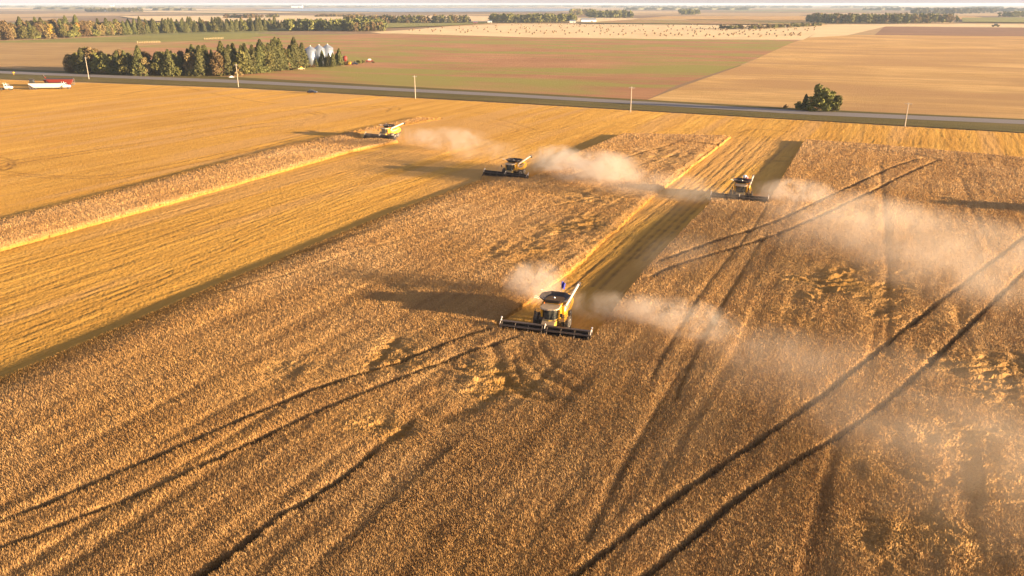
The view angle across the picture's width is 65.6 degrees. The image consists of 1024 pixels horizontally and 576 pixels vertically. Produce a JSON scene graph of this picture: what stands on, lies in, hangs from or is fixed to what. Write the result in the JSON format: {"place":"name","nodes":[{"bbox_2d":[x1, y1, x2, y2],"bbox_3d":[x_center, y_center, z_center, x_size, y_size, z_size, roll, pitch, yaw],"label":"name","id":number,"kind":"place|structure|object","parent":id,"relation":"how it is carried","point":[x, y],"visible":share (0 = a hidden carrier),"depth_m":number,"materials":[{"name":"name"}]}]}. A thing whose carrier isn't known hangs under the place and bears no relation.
{"place":"outdoors","nodes":[
{"label":"outdoors","id":0,"kind":"place"},
{"bbox_2d":[0,41,189,72],"bbox_3d":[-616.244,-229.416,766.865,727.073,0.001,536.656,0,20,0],"label":"stubble field","id":1,"kind":"structure","parent":0,"point":[36,56],"depth_m":745.31,"materials":[{"name":"beige plant"}]},
{"bbox_2d":[0,33,276,42],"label":"green field","id":2,"kind":"structure","parent":0,"point":[180,37],"depth_m":1024.06,"materials":[{"name":"plant"}]},
{"bbox_2d":[99,11,291,12],"bbox_3d":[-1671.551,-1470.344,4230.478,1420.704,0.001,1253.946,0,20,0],"label":"stubble field","id":3,"kind":"structure","parent":0,"point":[203,11],"depth_m":4328.89,"materials":[{"name":"beige plant"}]},
{"bbox_2d":[268,22,493,29],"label":"green field","id":4,"kind":"structure","parent":0,"point":[411,24],"depth_m":1647.59,"materials":[{"name":"green plant"}]},
{"bbox_2d":[121,15,685,22],"bbox_3d":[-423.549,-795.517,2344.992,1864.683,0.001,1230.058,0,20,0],"label":"stubble field","id":5,"kind":"structure","parent":0,"point":[282,17],"depth_m":2312.11,"materials":[{"name":"beige plant"}]},
{"bbox_2d":[343,14,470,22],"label":"woodland","id":6,"kind":"object","parent":5,"relation":"on","point":[409,18],"visible":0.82,"depth_m":1798.14,"materials":[{"name":"green plant"}]},
{"bbox_2d":[488,12,577,22],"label":"woodland","id":7,"kind":"object","parent":5,"relation":"on","point":[526,18],"visible":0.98,"depth_m":1860.90,"materials":[{"name":"green plant"}]},
{"bbox_2d":[258,8,569,11],"bbox_3d":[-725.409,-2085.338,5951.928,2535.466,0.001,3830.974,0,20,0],"label":"lake","id":8,"kind":"structure","parent":0,"point":[438,9],"depth_m":5900.57,"materials":[{"name":"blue liquid"}]},
{"bbox_2d":[121,34,798,99],"bbox_3d":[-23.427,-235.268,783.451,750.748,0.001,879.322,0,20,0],"label":"brown field","id":9,"kind":"structure","parent":0,"point":[645,69],"depth_m":617.25,"materials":[{"name":"brown soil"}]},
{"bbox_2d":[254,52,265,73],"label":"spruce tree","id":10,"kind":"object","parent":9,"relation":"on","point":[258,64],"visible":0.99,"depth_m":506.98,"materials":[{"name":"green plant"}]},
{"bbox_2d":[263,49,274,70],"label":"broadleaf tree","id":11,"kind":"object","parent":9,"relation":"on","point":[267,59],"visible":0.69,"depth_m":513.42,"materials":[{"name":"green plant"}]},
{"bbox_2d":[305,45,316,65],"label":"grain bin","id":12,"kind":"object","parent":9,"relation":"on","point":[311,52],"visible":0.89,"depth_m":571.96,"materials":[{"name":"metal"}]},
{"bbox_2d":[315,44,324,61],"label":"grain bin","id":13,"kind":"object","parent":9,"relation":"on","point":[318,48],"visible":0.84,"depth_m":575.06,"materials":[{"name":"metal"}]},
{"bbox_2d":[323,44,332,55],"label":"grain bin","id":14,"kind":"object","parent":9,"relation":"on","point":[328,48],"visible":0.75,"depth_m":578.64,"materials":[{"name":"metal"}]},
{"bbox_2d":[0,80,1023,378],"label":"stubble field","id":15,"kind":"structure","parent":0,"point":[78,140],"depth_m":211.30,"materials":[{"name":"yellow plant"}]},
{"bbox_2d":[28,82,64,89],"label":"grain trailer","id":16,"kind":"object","parent":15,"relation":"on","point":[35,86],"visible":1,"depth_m":412.19,"materials":[{"name":"white paint"}]},
{"bbox_2d":[46,78,74,84],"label":"grain trailer","id":17,"kind":"object","parent":15,"relation":"on","point":[68,81],"visible":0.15,"depth_m":425.55,"materials":[{"name":"red paint"}]},
{"bbox_2d":[0,116,442,251],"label":"standing crop","id":18,"kind":"object","parent":15,"relation":"on","point":[100,220],"visible":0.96,"depth_m":187.16,"materials":[{"name":"beige plant"}]},
{"bbox_2d":[363,122,404,139],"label":"combine harvester","id":19,"kind":"object","parent":15,"relation":"on","point":[389,131],"visible":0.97,"depth_m":261.81,"materials":[{"name":"black paint"}]},
{"bbox_2d":[481,155,531,178],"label":"combine harvester","id":20,"kind":"object","parent":15,"relation":"on","point":[514,167],"visible":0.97,"depth_m":203.53,"materials":[{"name":"black paint"}]},
{"bbox_2d":[0,133,1023,575],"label":"standing crop","id":21,"kind":"object","parent":15,"relation":"on","point":[836,279],"visible":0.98,"depth_m":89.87,"materials":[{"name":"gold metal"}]},
{"bbox_2d":[499,282,592,340],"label":"combine harvester","id":22,"kind":"object","parent":15,"relation":"on","point":[555,306],"visible":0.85,"depth_m":107.17,"materials":[{"name":"yellow paint"}]},
{"bbox_2d":[710,175,768,202],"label":"combine harvester","id":23,"kind":"object","parent":15,"relation":"on","point":[742,186],"visible":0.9,"depth_m":179.31,"materials":[{"name":"black paint"}]},
{"bbox_2d":[0,4,1023,132],"bbox_3d":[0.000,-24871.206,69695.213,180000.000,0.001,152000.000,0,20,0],"label":"ground","id":24,"kind":"structure","parent":0,"point":[8,15],"depth_m":3326.51,"materials":[{"name":"brown soil"}]},
{"bbox_2d":[0,20,13,38],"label":"broadleaf tree","id":25,"kind":"object","parent":24,"relation":"on","point":[6,29],"visible":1,"depth_m":970.56,"materials":[{"name":"green plant"}]},
{"bbox_2d":[17,26,28,39],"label":"broadleaf tree","id":26,"kind":"object","parent":24,"relation":"on","point":[22,32],"visible":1,"depth_m":993.37,"materials":[{"name":"green plant"}]},
{"bbox_2d":[0,5,95,6],"bbox_3d":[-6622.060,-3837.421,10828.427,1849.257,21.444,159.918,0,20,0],"label":"tree belt","id":27,"kind":"object","parent":24,"relation":"on","point":[47,6],"visible":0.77,"depth_m":10784.25,"materials":[{"name":"plant"}]},
{"bbox_2d":[57,24,66,37],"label":"broadleaf tree","id":28,"kind":"object","parent":24,"relation":"on","point":[62,31],"visible":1,"depth_m":1031.97,"materials":[{"name":"green plant"}]},
{"bbox_2d":[23,4,104,4],"bbox_3d":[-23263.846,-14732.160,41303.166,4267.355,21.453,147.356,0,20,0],"label":"tree belt","id":29,"kind":"object","parent":24,"relation":"on","point":[63,4],"visible":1,"depth_m":41265.99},
{"bbox_2d":[62,54,71,70],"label":"broadleaf tree","id":30,"kind":"object","parent":24,"relation":"on","point":[66,66],"visible":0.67,"depth_m":518.87,"materials":[{"name":"green plant"}]},
{"bbox_2d":[33,7,103,8],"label":"tree belt","id":31,"kind":"object","parent":24,"relation":"on","point":[65,7],"visible":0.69,"depth_m":6435.58,"materials":[{"name":"plant"}]},
{"bbox_2d":[68,52,79,71],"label":"broadleaf tree","id":32,"kind":"object","parent":24,"relation":"on","point":[72,60],"visible":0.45,"depth_m":508.27,"materials":[{"name":"green plant"}]},
{"bbox_2d":[75,47,91,73],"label":"spruce tree","id":33,"kind":"object","parent":24,"relation":"on","point":[80,56],"visible":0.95,"depth_m":503.55,"materials":[{"name":"green plant"}]},
{"bbox_2d":[80,25,88,36],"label":"broadleaf tree","id":34,"kind":"object","parent":24,"relation":"on","point":[85,33],"visible":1,"depth_m":1056.36,"materials":[{"name":"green plant"}]},
{"bbox_2d":[84,47,98,71],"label":"broadleaf tree","id":35,"kind":"object","parent":24,"relation":"on","point":[87,55],"visible":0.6,"depth_m":511.90,"materials":[{"name":"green plant"}]},
{"bbox_2d":[89,58,99,71],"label":"broadleaf tree","id":36,"kind":"object","parent":24,"relation":"on","point":[93,63],"visible":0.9,"depth_m":502.41,"materials":[{"name":"green plant"}]},
{"bbox_2d":[96,52,115,72],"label":"broadleaf tree","id":37,"kind":"object","parent":24,"relation":"on","point":[103,63],"visible":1,"depth_m":499.46,"materials":[{"name":"green plant"}]},
{"bbox_2d":[103,18,114,35],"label":"spruce tree","id":38,"kind":"object","parent":24,"relation":"on","point":[105,23],"visible":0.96,"depth_m":1107.19,"materials":[{"name":"green plant"}]},
{"bbox_2d":[84,7,142,11],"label":"woodland","id":39,"kind":"object","parent":24,"relation":"on","point":[114,9],"visible":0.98,"depth_m":4321.51,"materials":[{"name":"green plant"}]},
{"bbox_2d":[113,51,119,73],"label":"spruce tree","id":40,"kind":"object","parent":24,"relation":"on","point":[115,57],"visible":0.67,"depth_m":504.33,"materials":[{"name":"green plant"}]},
{"bbox_2d":[115,55,132,74],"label":"broadleaf tree","id":41,"kind":"object","parent":24,"relation":"on","point":[125,67],"visible":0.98,"depth_m":493.20,"materials":[{"name":"green plant"}]},
{"bbox_2d":[130,46,149,75],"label":"spruce tree","id":42,"kind":"object","parent":24,"relation":"on","point":[136,63],"visible":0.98,"depth_m":489.77,"materials":[{"name":"green plant"}]},
{"bbox_2d":[136,16,146,33],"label":"spruce tree","id":43,"kind":"object","parent":24,"relation":"on","point":[139,24],"visible":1,"depth_m":1156.92,"materials":[{"name":"green plant"}]},
{"bbox_2d":[139,57,151,74],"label":"broadleaf tree","id":44,"kind":"object","parent":24,"relation":"on","point":[148,68],"visible":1,"depth_m":491.80,"materials":[{"name":"green plant"}]},
{"bbox_2d":[150,51,168,73],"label":"broadleaf tree","id":45,"kind":"object","parent":24,"relation":"on","point":[157,58],"visible":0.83,"depth_m":490.79,"materials":[{"name":"green plant"}]},
{"bbox_2d":[161,49,176,75],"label":"spruce tree","id":46,"kind":"object","parent":24,"relation":"on","point":[167,59],"visible":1,"depth_m":489.04,"materials":[{"name":"green plant"}]},
{"bbox_2d":[152,7,196,10],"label":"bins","id":47,"kind":"object","parent":24,"relation":"on","point":[172,9],"visible":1,"depth_m":5227.80,"materials":[{"name":"silver metal"}]},
{"bbox_2d":[170,53,182,69],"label":"broadleaf tree","id":48,"kind":"object","parent":24,"relation":"on","point":[174,56],"visible":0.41,"depth_m":497.23,"materials":[{"name":"green plant"}]},
{"bbox_2d":[183,52,194,71],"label":"broadleaf tree","id":49,"kind":"object","parent":24,"relation":"on","point":[189,57],"visible":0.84,"depth_m":490.59,"materials":[{"name":"green plant"}]},
{"bbox_2d":[192,48,210,76],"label":"spruce tree","id":50,"kind":"object","parent":24,"relation":"on","point":[199,64],"visible":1,"depth_m":488.38,"materials":[{"name":"green plant"}]},
{"bbox_2d":[143,5,285,6],"bbox_3d":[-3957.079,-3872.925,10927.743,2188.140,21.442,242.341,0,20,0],"label":"tree belt","id":51,"kind":"object","parent":24,"relation":"on","point":[198,6],"visible":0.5,"depth_m":10849.71,"materials":[{"name":"plant"}]},
{"bbox_2d":[209,52,224,75],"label":"broadleaf tree","id":52,"kind":"object","parent":24,"relation":"on","point":[215,64],"visible":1,"depth_m":489.42,"materials":[{"name":"brown plant"}]},
{"bbox_2d":[220,48,233,75],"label":"spruce tree","id":53,"kind":"object","parent":24,"relation":"on","point":[226,56],"visible":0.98,"depth_m":492.58,"materials":[{"name":"green plant"}]},
{"bbox_2d":[225,44,235,75],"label":"spruce tree","id":54,"kind":"object","parent":24,"relation":"on","point":[231,53],"visible":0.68,"depth_m":496.86,"materials":[{"name":"green plant"}]},
{"bbox_2d":[232,50,250,74],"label":"broadleaf tree","id":55,"kind":"object","parent":24,"relation":"on","point":[241,59],"visible":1,"depth_m":494.48,"materials":[{"name":"green plant"}]},
{"bbox_2d":[199,4,293,4],"bbox_3d":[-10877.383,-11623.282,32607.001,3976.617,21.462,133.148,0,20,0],"label":"tree belt","id":56,"kind":"object","parent":24,"relation":"on","point":[248,4],"visible":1,"depth_m":32581.10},
{"bbox_2d":[241,43,255,73],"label":"spruce tree","id":57,"kind":"object","parent":24,"relation":"on","point":[245,50],"visible":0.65,"depth_m":501.02,"materials":[{"name":"green plant"}]},
{"bbox_2d":[222,13,279,17],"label":"woodland","id":58,"kind":"object","parent":24,"relation":"on","point":[234,15],"visible":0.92,"depth_m":2411.25,"materials":[{"name":"green plant"}]},
{"bbox_2d":[249,44,260,73],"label":"spruce tree","id":59,"kind":"object","parent":24,"relation":"on","point":[252,51],"visible":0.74,"depth_m":505.32,"materials":[{"name":"green plant"}]},
{"bbox_2d":[256,45,270,72],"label":"spruce tree","id":60,"kind":"object","parent":24,"relation":"on","point":[258,49],"visible":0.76,"depth_m":510.08,"materials":[{"name":"green plant"}]},
{"bbox_2d":[260,43,274,72],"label":"spruce tree","id":61,"kind":"object","parent":24,"relation":"on","point":[263,46],"visible":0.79,"depth_m":512.50,"materials":[{"name":"green plant"}]},
{"bbox_2d":[266,43,278,71],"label":"spruce tree","id":62,"kind":"object","parent":24,"relation":"on","point":[268,48],"visible":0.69,"depth_m":519.50,"materials":[{"name":"green plant"}]},
{"bbox_2d":[269,39,284,70],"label":"spruce tree","id":63,"kind":"object","parent":24,"relation":"on","point":[271,42],"visible":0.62,"depth_m":523.86,"materials":[{"name":"green plant"}]},
{"bbox_2d":[275,41,290,70],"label":"spruce tree","id":64,"kind":"object","parent":24,"relation":"on","point":[280,52],"visible":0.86,"depth_m":527.66,"materials":[{"name":"green plant"}]},
{"bbox_2d":[289,43,300,67],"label":"spruce tree","id":65,"kind":"object","parent":24,"relation":"on","point":[291,49],"visible":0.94,"depth_m":541.82,"materials":[{"name":"green plant"}]},
{"bbox_2d":[292,39,306,68],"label":"spruce tree","id":66,"kind":"object","parent":24,"relation":"on","point":[299,56],"visible":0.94,"depth_m":544.05,"materials":[{"name":"green plant"}]},
{"bbox_2d":[297,42,309,67],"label":"spruce tree","id":67,"kind":"object","parent":24,"relation":"on","point":[304,53],"visible":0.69,"depth_m":555.81,"materials":[{"name":"green plant"}]},
{"bbox_2d":[242,5,372,6],"bbox_3d":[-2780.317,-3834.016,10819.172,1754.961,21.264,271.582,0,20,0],"label":"tree belt","id":68,"kind":"object","parent":24,"relation":"on","point":[307,6],"visible":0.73,"depth_m":10724.06,"materials":[{"name":"plant"}]},
{"bbox_2d":[282,18,387,30],"bbox_3d":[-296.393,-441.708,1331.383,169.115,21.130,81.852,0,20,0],"label":"woodland","id":69,"kind":"object","parent":24,"relation":"on","point":[316,24],"visible":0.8,"depth_m":1307.30,"materials":[{"name":"green plant"}]},
{"bbox_2d":[314,14,363,16],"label":"woodland","id":70,"kind":"object","parent":24,"relation":"on","point":[329,15],"visible":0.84,"depth_m":2651.39,"materials":[{"name":"green plant"}]},
{"bbox_2d":[334,48,344,65],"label":"spruce tree","id":71,"kind":"object","parent":24,"relation":"on","point":[339,58],"visible":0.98,"depth_m":566.72,"materials":[{"name":"green plant"}]},
{"bbox_2d":[333,5,466,6],"bbox_3d":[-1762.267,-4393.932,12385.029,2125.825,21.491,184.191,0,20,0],"label":"tree belt","id":72,"kind":"object","parent":24,"relation":"on","point":[410,6],"visible":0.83,"depth_m":12337.31,"materials":[{"name":"plant"}]},
{"bbox_2d":[402,4,563,4],"bbox_3d":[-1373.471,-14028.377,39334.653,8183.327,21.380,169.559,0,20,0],"label":"tree belt","id":73,"kind":"object","parent":24,"relation":"on","point":[464,4],"visible":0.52,"depth_m":39295.25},
{"bbox_2d":[457,5,609,6],"bbox_3d":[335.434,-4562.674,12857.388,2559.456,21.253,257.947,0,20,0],"label":"tree belt","id":74,"kind":"object","parent":24,"relation":"on","point":[521,5],"visible":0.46,"depth_m":12786.71,"materials":[{"name":"plant"}]},
{"bbox_2d":[486,5,613,6],"bbox_3d":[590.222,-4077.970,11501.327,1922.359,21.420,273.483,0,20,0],"label":"tree belt","id":75,"kind":"object","parent":24,"relation":"on","point":[542,6],"visible":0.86,"depth_m":11411.37,"materials":[{"name":"plant"}]},
{"bbox_2d":[569,8,595,14],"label":"woodland","id":76,"kind":"object","parent":24,"relation":"on","point":[577,11],"visible":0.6,"depth_m":2987.90,"materials":[{"name":"green plant"}]},
{"bbox_2d":[585,9,633,17],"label":"woodland","id":77,"kind":"object","parent":24,"relation":"on","point":[609,14],"visible":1,"depth_m":2458.70,"materials":[{"name":"green plant"}]},
{"bbox_2d":[598,6,685,7],"bbox_3d":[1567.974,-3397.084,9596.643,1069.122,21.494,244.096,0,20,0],"label":"tree belt","id":78,"kind":"object","parent":24,"relation":"on","point":[632,6],"visible":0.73,"depth_m":9520.35,"materials":[{"name":"plant"}]},
{"bbox_2d":[623,7,750,9],"bbox_3d":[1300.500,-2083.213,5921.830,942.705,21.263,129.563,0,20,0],"label":"tree belt","id":79,"kind":"object","parent":24,"relation":"on","point":[677,8],"visible":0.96,"depth_m":5892.93,"materials":[{"name":"green plant"}]},
{"bbox_2d":[678,9,699,14],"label":"woodland","id":80,"kind":"object","parent":24,"relation":"on","point":[689,11],"visible":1,"depth_m":3201.05,"materials":[{"name":"green plant"}]},
{"bbox_2d":[652,6,759,7],"bbox_3d":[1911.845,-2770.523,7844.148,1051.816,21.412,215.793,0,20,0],"label":"tree belt","id":81,"kind":"object","parent":24,"relation":"on","point":[707,7],"visible":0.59,"depth_m":7781.67,"materials":[{"name":"plant"}]},
{"bbox_2d":[717,6,811,7],"bbox_3d":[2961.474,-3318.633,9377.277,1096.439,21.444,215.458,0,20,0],"label":"tree belt","id":82,"kind":"object","parent":24,"relation":"on","point":[775,6],"visible":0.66,"depth_m":9306.11,"materials":[{"name":"plant"}]},
{"bbox_2d":[756,4,836,4],"bbox_3d":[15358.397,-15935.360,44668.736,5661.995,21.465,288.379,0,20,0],"label":"tree belt","id":83,"kind":"object","parent":24,"relation":"on","point":[796,4],"visible":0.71,"depth_m":44562.51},
{"bbox_2d":[799,94,807,110],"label":"spruce tree","id":84,"kind":"object","parent":24,"relation":"on","point":[803,104],"visible":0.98,"depth_m":331.87,"materials":[{"name":"green plant"}]},
{"bbox_2d":[806,84,826,109],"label":"broadleaf tree","id":85,"kind":"object","parent":24,"relation":"on","point":[817,94],"visible":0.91,"depth_m":327.31,"materials":[{"name":"green plant"}]},
{"bbox_2d":[813,87,832,110],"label":"broadleaf tree","id":86,"kind":"object","parent":24,"relation":"on","point":[825,95],"visible":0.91,"depth_m":326.17,"materials":[{"name":"green plant"}]},
{"bbox_2d":[824,91,841,110],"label":"broadleaf tree","id":87,"kind":"object","parent":24,"relation":"on","point":[831,101],"visible":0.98,"depth_m":325.85,"materials":[{"name":"green plant"}]},
{"bbox_2d":[830,95,842,111],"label":"broadleaf tree","id":88,"kind":"object","parent":24,"relation":"on","point":[838,98],"visible":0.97,"depth_m":325.85,"materials":[{"name":"green plant"}]},
{"bbox_2d":[830,6,898,7],"bbox_3d":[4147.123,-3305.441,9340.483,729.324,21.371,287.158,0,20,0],"label":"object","id":89,"kind":"object","parent":24,"relation":"on","point":[863,6],"visible":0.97,"depth_m":9253.45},
{"bbox_2d":[805,12,959,23],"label":"woodland","id":90,"kind":"object","parent":24,"relation":"on","point":[868,18],"visible":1,"depth_m":1788.60,"materials":[{"name":"green plant"}]},
{"bbox_2d":[862,7,1018,9],"bbox_3d":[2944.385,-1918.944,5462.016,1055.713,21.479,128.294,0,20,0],"label":"tree belt","id":91,"kind":"object","parent":24,"relation":"on","point":[892,8],"visible":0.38,"depth_m":5446.23,"materials":[{"name":"green plant"}]},
{"bbox_2d":[880,4,1022,4],"bbox_3d":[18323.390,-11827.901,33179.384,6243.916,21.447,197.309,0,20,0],"label":"tree belt","id":92,"kind":"object","parent":24,"relation":"on","point":[950,4],"visible":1,"depth_m":33126.12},
{"bbox_2d":[910,7,997,13],"bbox_3d":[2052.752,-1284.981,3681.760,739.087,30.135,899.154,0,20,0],"label":"woodland","id":93,"kind":"object","parent":24,"relation":"on","point":[978,10],"visible":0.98,"depth_m":3402.36,"materials":[{"name":"green plant"}]},
{"bbox_2d":[940,8,1023,10],"bbox_3d":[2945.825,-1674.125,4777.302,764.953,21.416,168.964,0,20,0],"label":"tree belt","id":94,"kind":"object","parent":24,"relation":"on","point":[1010,9],"visible":0.38,"depth_m":4743.88,"materials":[{"name":"green plant"}]},
{"bbox_2d":[997,11,1023,16],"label":"woodland","id":95,"kind":"object","parent":24,"relation":"on","point":[1012,14],"visible":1,"depth_m":2633.67,"materials":[{"name":"green plant"}]},
{"bbox_2d":[0,69,1023,131],"bbox_3d":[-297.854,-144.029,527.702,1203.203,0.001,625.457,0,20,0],"label":"verge","id":96,"kind":"structure","parent":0,"point":[1008,127],"depth_m":370.63,"materials":[{"name":"green plant"}]},
{"bbox_2d":[0,71,1023,123],"bbox_3d":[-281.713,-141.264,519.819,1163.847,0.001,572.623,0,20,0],"label":"road","id":97,"kind":"structure","parent":0,"point":[610,101],"depth_m":374.10,"materials":[{"name":"grey asphalt"}]},
{"bbox_2d":[0,0,1023,3],"label":"sky","id":98,"kind":"structure","parent":0,"point":[1,1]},
{"bbox_2d":[374,24,826,39],"bbox_3d":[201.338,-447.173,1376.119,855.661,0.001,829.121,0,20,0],"label":"stubble field","id":99,"kind":"structure","parent":0,"point":[590,29],"depth_m":1284.45,"materials":[{"name":"beige plant"}]},
{"bbox_2d":[719,22,821,28],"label":"woodland","id":100,"kind":"object","parent":99,"relation":"on","point":[740,26],"visible":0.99,"depth_m":1432.74,"materials":[{"name":"green plant"}]},
{"bbox_2d":[584,19,826,24],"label":"tilled field","id":101,"kind":"structure","parent":0,"point":[665,21],"depth_m":1915.03,"materials":[{"name":"brown soil"}]},
{"bbox_2d":[639,16,976,19],"bbox_3d":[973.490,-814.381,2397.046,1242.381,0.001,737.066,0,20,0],"label":"stubble field","id":102,"kind":"structure","parent":0,"point":[746,17],"depth_m":2465.82,"materials":[{"name":"beige plant"}]},
{"bbox_2d":[648,35,1023,118],"bbox_3d":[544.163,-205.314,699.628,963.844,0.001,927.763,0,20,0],"label":"stubble field","id":103,"kind":"structure","parent":0,"point":[976,76],"depth_m":483.15,"materials":[{"name":"beige plant"}]},
{"bbox_2d":[811,26,885,36],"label":"stubble field","id":104,"kind":"structure","parent":0,"point":[827,31],"depth_m":1332.13,"materials":[{"name":"beige plant"}]},
{"bbox_2d":[821,24,1023,26],"bbox_3d":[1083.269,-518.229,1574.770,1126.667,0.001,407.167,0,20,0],"label":"stubble field","id":105,"kind":"structure","parent":0,"point":[962,25],"depth_m":1637.81,"materials":[{"name":"beige plant"}]},
{"bbox_2d":[875,27,1023,35],"bbox_3d":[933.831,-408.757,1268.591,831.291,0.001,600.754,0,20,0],"label":"tilled field","id":106,"kind":"structure","parent":0,"point":[953,31],"depth_m":1283.72,"materials":[{"name":"brown soil"}]},
{"bbox_2d":[962,17,1023,21],"bbox_3d":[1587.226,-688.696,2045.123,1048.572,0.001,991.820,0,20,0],"label":"green field","id":107,"kind":"structure","parent":0,"point":[998,19],"depth_m":2145.73,"materials":[{"name":"plant"}]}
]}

